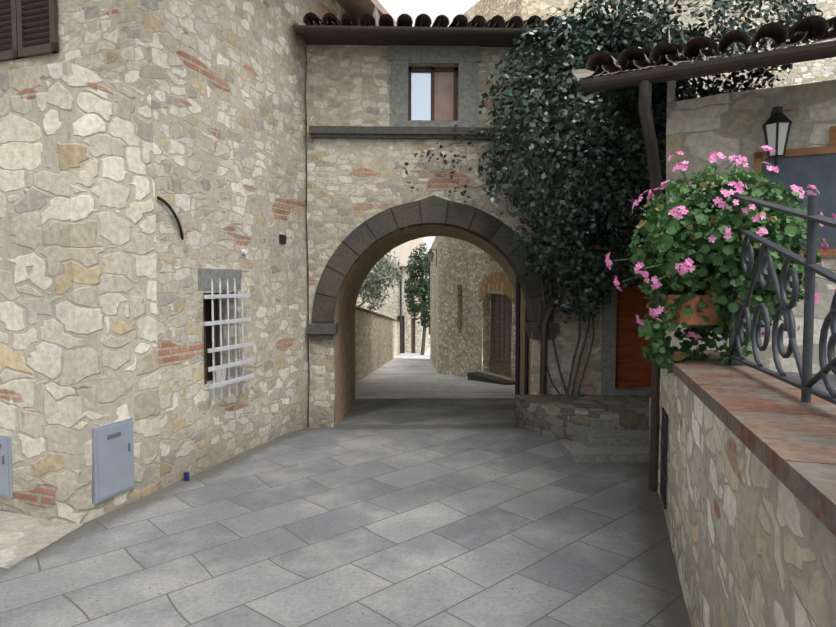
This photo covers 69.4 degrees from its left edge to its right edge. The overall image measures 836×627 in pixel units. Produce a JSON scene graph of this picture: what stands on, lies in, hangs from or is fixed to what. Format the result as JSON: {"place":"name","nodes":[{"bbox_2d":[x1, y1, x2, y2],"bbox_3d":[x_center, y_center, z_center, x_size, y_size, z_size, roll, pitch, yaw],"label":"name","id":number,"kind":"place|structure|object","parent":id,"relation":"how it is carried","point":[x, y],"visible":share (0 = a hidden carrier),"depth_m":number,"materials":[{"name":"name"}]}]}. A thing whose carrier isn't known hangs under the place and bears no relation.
{"place":"outdoors","nodes":[
{"label":"outdoors","id":0,"kind":"place"},
{"bbox_2d":[0,398,690,626],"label":"street paving","id":1,"kind":"structure","parent":0,"point":[449,512],"depth_m":3.82,"materials":[{"name":"grey stone"}]},
{"bbox_2d":[0,511,82,568],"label":"cobble apron","id":2,"kind":"object","parent":1,"relation":"on","point":[23,537],"visible":1,"depth_m":3.92,"materials":[{"name":"beige stone"}]},
{"bbox_2d":[184,472,188,480],"bbox_3d":[-1.914,1.351,4.993,0.044,0.070,0.042,0,3,-2],"label":"box","id":3,"kind":"object","parent":1,"relation":"on","point":[186,476],"visible":0.98,"depth_m":4.97,"materials":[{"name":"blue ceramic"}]},
{"bbox_2d":[515,394,650,440],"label":"stone wall","id":4,"kind":"structure","parent":1,"relation":"on","point":[556,416],"depth_m":6.42,"materials":[{"name":"beige stone"}]},
{"bbox_2d":[394,122,594,395],"bbox_3d":[0.869,-0.592,6.851,2.297,3.089,0.142,0,3,-2],"label":"climbing vine","id":5,"kind":"object","parent":4,"relation":"on","point":[572,365],"depth_m":6.87,"materials":[{"name":"plant"}]},
{"bbox_2d":[560,418,649,462],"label":"door steps","id":6,"kind":"structure","parent":1,"relation":"on","point":[598,440],"depth_m":5.75,"materials":[{"name":"grey stone"}]},
{"bbox_2d":[658,369,835,626],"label":"parapet wall","id":7,"kind":"structure","parent":1,"relation":"on","point":[752,539],"depth_m":2.01,"materials":[{"name":"beige stone"}]},
{"bbox_2d":[660,408,668,508],"bbox_3d":[1.704,0.993,4.183,0.016,0.630,0.360,1,3,17],"label":"wall niche","id":8,"kind":"object","parent":7,"relation":"attached to","point":[664,450],"visible":1,"depth_m":4.12,"materials":[{"name":"black metal"}]},
{"bbox_2d":[667,349,835,536],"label":"parapet coping","id":9,"kind":"object","parent":7,"relation":"on","point":[782,432],"visible":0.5,"depth_m":1.81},
{"bbox_2d":[728,182,817,402],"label":"railing posts","id":10,"kind":"object","parent":7,"relation":"on","point":[809,293],"visible":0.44,"depth_m":2.13,"materials":[{"name":"grey metal"}]},
{"bbox_2d":[726,194,835,404],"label":"railing bars","id":11,"kind":"object","parent":10,"relation":"attached to","point":[816,268],"visible":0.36,"depth_m":2.34,"materials":[{"name":"grey metal"}]},
{"bbox_2d":[730,236,835,398],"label":"railing scrolls","id":12,"kind":"object","parent":11,"relation":"attached to","point":[783,288],"visible":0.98,"depth_m":2.51,"materials":[{"name":"grey metal"}]},
{"bbox_2d":[378,0,479,277],"label":"sky","id":13,"kind":"structure","parent":0,"point":[433,8],"materials":[{"name":"white"}]},
{"bbox_2d":[355,349,514,398],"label":"street paving","id":14,"kind":"structure","parent":0,"point":[407,375],"depth_m":12.69,"materials":[{"name":"grey stone"}]},
{"bbox_2d":[400,267,401,352],"bbox_3d":[-0.903,-0.151,31.658,0.100,4.568,0.095,0,3,-2],"label":"downpipe","id":15,"kind":"object","parent":14,"relation":"on","point":[401,312],"visible":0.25,"depth_m":31.62,"materials":[{"name":"grey metal"}]},
{"bbox_2d":[468,372,514,384],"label":"stone step","id":16,"kind":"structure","parent":14,"relation":"on","point":[480,377],"depth_m":13.27,"materials":[{"name":"grey stone"}]},
{"bbox_2d":[427,296,482,348],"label":"back building","id":17,"kind":"structure","parent":0,"point":[428,340],"depth_m":40.85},
{"bbox_2d":[689,325,717,327],"bbox_3d":[1.790,0.072,3.521,0.614,0.035,0.018,-2,3,-28],"label":"planter bracket","id":18,"kind":"object","parent":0,"point":[702,326],"visible":0.33,"depth_m":3.42,"materials":[{"name":"black metal"}]},
{"bbox_2d":[667,294,758,324],"bbox_3d":[1.754,-0.026,3.578,0.530,0.170,0.180,-1,3,-21],"label":"geranium planter","id":19,"kind":"object","parent":18,"relation":"on","point":[694,319],"visible":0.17,"depth_m":3.45,"materials":[{"name":"orange ceramic"}]},
{"bbox_2d":[637,292,757,373],"bbox_3d":[1.668,0.137,3.609,0.680,0.547,0.657,0,3,-2],"label":"trailing geranium","id":20,"kind":"object","parent":19,"relation":"in","point":[659,354],"visible":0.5,"depth_m":3.58,"materials":[{"name":"green plant"}]},
{"bbox_2d":[605,145,835,339],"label":"geranium","id":21,"kind":"object","parent":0,"point":[670,241],"depth_m":3.38,"materials":[{"name":"green plant"}]},
{"bbox_2d":[614,155,835,331],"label":"pink flowers","id":22,"kind":"object","parent":21,"relation":"attached to","point":[684,175],"visible":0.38,"depth_m":3.39,"materials":[{"name":"plant"}]},
{"bbox_2d":[775,371,835,392],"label":"terrace floor","id":23,"kind":"structure","parent":0,"point":[820,384],"depth_m":3.96,"materials":[{"name":"grey stone"}]},
{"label":"ground","id":24,"kind":"structure","parent":0,"visible":0},
{"bbox_2d":[0,62,160,524],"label":"stone wall","id":25,"kind":"structure","parent":24,"relation":"on","point":[78,327],"depth_m":4.16,"materials":[{"name":"stone"}]},
{"bbox_2d":[0,435,12,497],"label":"meter box","id":26,"kind":"object","parent":25,"relation":"attached to","point":[6,483],"visible":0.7,"depth_m":4.26,"materials":[{"name":"paint"}]},
{"bbox_2d":[92,417,134,503],"bbox_3d":[-2.191,1.045,4.336,0.052,0.530,0.350,1,3,19],"label":"gas meter box","id":27,"kind":"object","parent":25,"relation":"on","point":[112,467],"visible":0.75,"depth_m":4.30,"materials":[{"name":"paint"}]},
{"bbox_2d":[107,432,130,451],"bbox_3d":[-2.152,0.937,4.347,0.010,0.163,0.197,1,3,19],"label":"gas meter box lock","id":28,"kind":"object","parent":27,"relation":"attached to","point":[115,435],"visible":1,"depth_m":4.33,"materials":[{"name":"grey metal"}]},
{"bbox_2d":[0,0,360,488],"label":"building walls","id":29,"kind":"structure","parent":24,"relation":"on","point":[222,83],"depth_m":5.44,"materials":[{"name":"beige stone"}]},
{"bbox_2d":[0,0,58,61],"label":"shutter leaves","id":30,"kind":"object","parent":29,"relation":"attached to","point":[28,28],"visible":1,"depth_m":4.96,"materials":[{"name":"brown wood"}]},
{"bbox_2d":[157,196,183,239],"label":"cable","id":31,"kind":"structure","parent":29,"relation":"attached to","point":[166,203],"depth_m":4.82,"materials":[{"name":"black rubber"}]},
{"bbox_2d":[205,293,212,380],"bbox_3d":[-2.063,0.228,5.577,0.178,0.850,0.467,0,3,-2],"label":"interior window","id":32,"kind":"structure","parent":29,"relation":"attached to","point":[208,309],"depth_m":5.77,"materials":[{"name":"black"}]},
{"bbox_2d":[203,293,219,384],"bbox_3d":[-1.973,0.230,5.546,0.030,0.850,0.500,1,3,19],"label":"window frame","id":33,"kind":"object","parent":29,"relation":"attached to","point":[217,316],"visible":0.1,"depth_m":5.72,"materials":[{"name":"brown wood"}]},
{"bbox_2d":[198,268,241,290],"bbox_3d":[-1.870,-0.308,5.482,0.200,0.190,0.620,1,3,19],"label":"window lintel","id":34,"kind":"structure","parent":29,"relation":"attached to","point":[206,277],"depth_m":5.41,"materials":[{"name":"grey stone"}]},
{"bbox_2d":[215,368,225,382],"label":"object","id":35,"kind":"structure","parent":29,"relation":"on","point":[217,376],"depth_m":5.61,"materials":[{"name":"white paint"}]},
{"bbox_2d":[211,278,243,401],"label":"window grille bars","id":36,"kind":"object","parent":29,"relation":"attached to","point":[220,315],"depth_m":5.44,"materials":[{"name":"metal"}]},
{"bbox_2d":[204,293,254,388],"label":"window grille bars","id":37,"kind":"object","parent":29,"relation":"attached to","point":[223,366],"depth_m":5.41,"materials":[{"name":"metal"}]},
{"bbox_2d":[279,235,285,243],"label":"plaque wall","id":38,"kind":"structure","parent":29,"relation":"attached to","point":[282,239],"depth_m":6.39,"materials":[{"name":"black metal"}]},
{"bbox_2d":[336,0,396,25],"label":"background building","id":39,"kind":"structure","parent":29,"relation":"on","point":[358,9],"depth_m":7.87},
{"bbox_2d":[355,310,399,382],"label":"garden wall","id":40,"kind":"structure","parent":24,"relation":"on","point":[377,342],"depth_m":16.92,"materials":[{"name":"beige stone"}]},
{"bbox_2d":[355,306,400,322],"bbox_3d":[-1.391,0.096,20.232,0.563,1.879,21.466,0,3,2],"label":"wall coping","id":41,"kind":"object","parent":40,"relation":"on","point":[368,311],"visible":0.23,"depth_m":16.53,"materials":[{"name":"grey stone"}]},
{"bbox_2d":[357,251,402,310],"bbox_3d":[-2.564,-0.550,22.353,4.045,5.295,3.615,0,3,-2],"label":"olive tree","id":42,"kind":"object","parent":24,"relation":"on","point":[372,286],"depth_m":21.64,"materials":[{"name":"green plant"}]},
{"bbox_2d":[356,266,426,352],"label":"building front","id":43,"kind":"structure","parent":24,"relation":"on","point":[390,308],"depth_m":31.74,"materials":[{"name":"stone"}]},
{"bbox_2d":[383,238,424,265],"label":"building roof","id":44,"kind":"structure","parent":43,"relation":"attached to","point":[403,251],"depth_m":33.08,"materials":[{"name":"tile"}]},
{"bbox_2d":[397,316,414,352],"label":"building doors","id":45,"kind":"structure","parent":43,"relation":"attached to","point":[412,335],"depth_m":31.99,"materials":[{"name":"brown"}]},
{"bbox_2d":[404,243,430,354],"bbox_3d":[0.182,-0.529,28.974,1.772,5.716,1.756,0,3,-2],"label":"cypress","id":46,"kind":"object","parent":24,"relation":"on","point":[419,288],"depth_m":28.60,"materials":[{"name":"green plant"}]},
{"bbox_2d":[334,225,531,426],"bbox_3d":[0.321,0.429,8.283,2.650,3.160,2.600,0,3,-2],"label":"arch underside","id":47,"kind":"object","parent":24,"relation":"on","point":[370,257],"depth_m":8.13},
{"bbox_2d":[515,276,520,405],"bbox_3d":[1.250,0.298,7.554,0.060,2.100,0.057,0,3,-2],"label":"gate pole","id":48,"kind":"object","parent":47,"relation":"attached to","point":[517,344],"visible":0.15,"depth_m":7.53,"materials":[{"name":"black metal"}]},
{"bbox_2d":[524,303,528,394],"bbox_3d":[1.326,0.358,7.360,0.050,2.000,0.048,0,3,-2],"label":"gate pole","id":49,"kind":"object","parent":47,"relation":"attached to","point":[526,369],"visible":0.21,"depth_m":7.35,"materials":[{"name":"black metal"}]},
{"bbox_2d":[306,45,667,427],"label":"arch building","id":50,"kind":"structure","parent":24,"relation":"on","point":[357,181],"depth_m":6.86,"materials":[{"name":"stone"}]},
{"bbox_2d":[309,126,529,139],"bbox_3d":[0.034,-2.036,6.810,2.510,0.120,0.080,0,3,-2],"label":"string course","id":51,"kind":"object","parent":50,"relation":"attached to","point":[360,132],"visible":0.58,"depth_m":6.77,"materials":[{"name":"grey stone"}]},
{"bbox_2d":[312,195,553,322],"bbox_3d":[0.175,-0.628,7.029,2.781,1.448,0.290,0,3,-2],"label":"arch ring","id":52,"kind":"object","parent":50,"relation":"attached to","point":[355,244],"visible":0.85,"depth_m":6.87,"materials":[{"name":"grey stone"}]},
{"bbox_2d":[307,322,558,339],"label":"arch imposts","id":53,"kind":"object","parent":50,"relation":"attached to","point":[321,331],"visible":0.73,"depth_m":6.88,"materials":[{"name":"grey stone"}]},
{"bbox_2d":[408,67,457,120],"bbox_3d":[0.168,-2.505,6.965,0.570,0.640,0.050,0,3,-2],"label":"arch window frame","id":54,"kind":"object","parent":50,"relation":"attached to","point":[432,70],"visible":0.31,"depth_m":6.93,"materials":[{"name":"brown wood"}]},
{"bbox_2d":[411,72,430,119],"bbox_3d":[0.035,-2.505,6.965,0.225,0.560,0.001,0,3,-2],"label":"window pane","id":55,"kind":"structure","parent":54,"relation":"in","point":[420,95],"depth_m":6.96,"materials":[{"name":"glass"}]},
{"bbox_2d":[434,72,453,120],"bbox_3d":[0.300,-2.505,6.979,0.225,0.560,0.001,0,3,-2],"label":"window shutter","id":56,"kind":"object","parent":54,"relation":"in","point":[443,96],"visible":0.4,"depth_m":6.98,"materials":[{"name":"brown wood"}]},
{"bbox_2d":[388,45,480,126],"bbox_3d":[0.188,-2.551,6.803,1.040,0.900,0.040,0,3,-2],"label":"window surround","id":57,"kind":"object","parent":50,"relation":"attached to","point":[467,59],"visible":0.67,"depth_m":6.79,"materials":[{"name":"grey stone"}]},
{"bbox_2d":[294,12,678,29],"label":"roof tiles","id":58,"kind":"object","parent":50,"relation":"on","point":[368,19],"visible":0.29,"depth_m":6.63,"materials":[{"name":"brown ceramic"}]},
{"bbox_2d":[302,34,681,48],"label":"roof fascia","id":59,"kind":"structure","parent":50,"relation":"attached to","point":[370,40],"depth_m":6.63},
{"bbox_2d":[295,25,691,38],"bbox_3d":[0.829,-2.996,6.454,4.240,0.065,0.130,0,3,-2],"label":"arch gutter","id":60,"kind":"object","parent":59,"relation":"attached to","point":[406,31],"visible":0.75,"depth_m":6.39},
{"bbox_2d":[540,147,555,393],"bbox_3d":[1.500,-0.496,6.874,0.200,2.841,0.126,0,3,-2],"label":"drainpipe","id":61,"kind":"object","parent":50,"relation":"attached to","point":[544,345],"visible":0.44,"depth_m":6.87,"materials":[{"name":"metal"}]},
{"bbox_2d":[524,191,625,323],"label":"leaves","id":62,"kind":"object","parent":50,"relation":"attached to","point":[576,306],"visible":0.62,"depth_m":6.52,"materials":[{"name":"green plant"}]},
{"bbox_2d":[601,200,665,394],"bbox_3d":[2.534,-0.169,7.105,0.800,2.280,0.270,0,3,-2],"label":"door frame","id":63,"kind":"object","parent":50,"relation":"attached to","point":[608,354],"visible":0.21,"depth_m":7.01,"materials":[{"name":"grey stone"}]},
{"bbox_2d":[615,216,651,387],"bbox_3d":[2.601,-0.133,7.189,0.620,2.040,0.070,0,3,-2],"label":"orange door","id":64,"kind":"structure","parent":63,"relation":"in","point":[632,368],"depth_m":7.18,"materials":[{"name":"brown wood"}]},
{"bbox_2d":[430,0,645,394],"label":"building walls","id":65,"kind":"structure","parent":24,"relation":"on","point":[454,350],"depth_m":14.49,"materials":[{"name":"beige stone"}]},
{"bbox_2d":[461,272,514,332],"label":"trim","id":66,"kind":"structure","parent":65,"relation":"attached to","point":[496,281],"depth_m":13.31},
{"bbox_2d":[489,294,511,377],"bbox_3d":[1.902,0.481,13.381,0.030,1.830,1.219,-1,3,-24],"label":"door","id":67,"kind":"structure","parent":65,"relation":"in","point":[500,331],"depth_m":13.51,"materials":[{"name":"brown wood"}]},
{"bbox_2d":[649,0,835,97],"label":"building","id":68,"kind":"structure","parent":65,"relation":"attached to","point":[812,71],"depth_m":8.76,"materials":[{"name":"beige stone"}]},
{"bbox_2d":[649,398,659,491],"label":"stub wall","id":69,"kind":"structure","parent":24,"relation":"on","point":[659,439],"depth_m":4.70,"materials":[{"name":"stone"}]},
{"bbox_2d":[663,32,835,374],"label":"house walls","id":70,"kind":"structure","parent":24,"relation":"on","point":[701,129],"depth_m":4.38,"materials":[{"name":"beige stone"}]},
{"bbox_2d":[477,0,735,291],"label":"climbing ivy","id":71,"kind":"object","parent":70,"relation":"on","point":[605,143],"visible":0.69,"depth_m":5.99,"materials":[{"name":"green plant"}]},
{"bbox_2d":[639,80,664,490],"bbox_3d":[1.704,-0.101,4.429,0.084,2.990,0.653,2,4,33],"label":"wooden post","id":72,"kind":"object","parent":70,"relation":"attached to","point":[647,122],"visible":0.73,"depth_m":4.45,"materials":[{"name":"brown wood"}]},
{"bbox_2d":[562,0,822,106],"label":"climbing plant","id":73,"kind":"object","parent":70,"relation":"on","point":[795,15],"visible":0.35,"depth_m":6.10,"materials":[{"name":"green plant"}]},
{"bbox_2d":[572,15,835,77],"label":"roof tiles","id":74,"kind":"object","parent":70,"relation":"on","point":[810,27],"visible":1,"depth_m":4.28,"materials":[{"name":"brown ceramic"}]},
{"bbox_2d":[589,40,835,78],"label":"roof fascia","id":75,"kind":"structure","parent":70,"relation":"attached to","point":[715,59],"depth_m":3.96,"materials":[{"name":"brown wood"}]},
{"bbox_2d":[581,41,835,92],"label":"wooden beam","id":76,"kind":"structure","parent":75,"relation":"attached to","point":[825,50],"depth_m":3.87,"materials":[{"name":"brown wood"}]},
{"bbox_2d":[763,122,790,172],"bbox_3d":[2.465,-1.205,4.186,0.184,0.434,0.233,0,3,-2],"label":"lantern frame","id":77,"kind":"object","parent":70,"relation":"attached to","point":[777,136],"visible":0.75,"depth_m":4.10,"materials":[{"name":"black metal"}]},
{"bbox_2d":[762,106,791,157],"bbox_3d":[2.466,-1.248,4.149,0.200,0.330,0.173,0,3,-2],"label":"wall lantern","id":78,"kind":"object","parent":77,"relation":"attached to","point":[777,115],"visible":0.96,"depth_m":4.11,"materials":[{"name":"black metal"}]},
{"bbox_2d":[766,122,788,155],"bbox_3d":[2.466,-1.188,4.152,0.170,0.210,0.147,0,3,-2],"label":"lantern glass","id":79,"kind":"object","parent":77,"relation":"in","point":[771,130],"visible":0.67,"depth_m":4.10,"materials":[{"name":"white glass"}]},
{"bbox_2d":[753,126,835,256],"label":"board frame","id":80,"kind":"object","parent":70,"relation":"attached to","point":[760,156],"visible":0.44,"depth_m":4.16,"materials":[{"name":"brown wood"}]},
{"bbox_2d":[762,153,835,248],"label":"blackboard","id":81,"kind":"object","parent":80,"relation":"in","point":[818,172],"depth_m":4.17,"materials":[{"name":"black wood"}]},
{"bbox_3d":[0.786,-3.752,8.540,4.190,1.279,4.088,0,3,-2],"label":"arch","id":82,"kind":"object","parent":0,"visible":0},
{"bbox_2d":[370,5,379,25],"bbox_3d":[-0.490,-3.398,7.001,0.166,0.360,0.166,-1,3,-24],"label":"roof finial","id":83,"kind":"object","parent":82,"relation":"on","point":[376,15],"visible":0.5,"depth_m":6.96,"materials":[{"name":"stone"}]}
]}

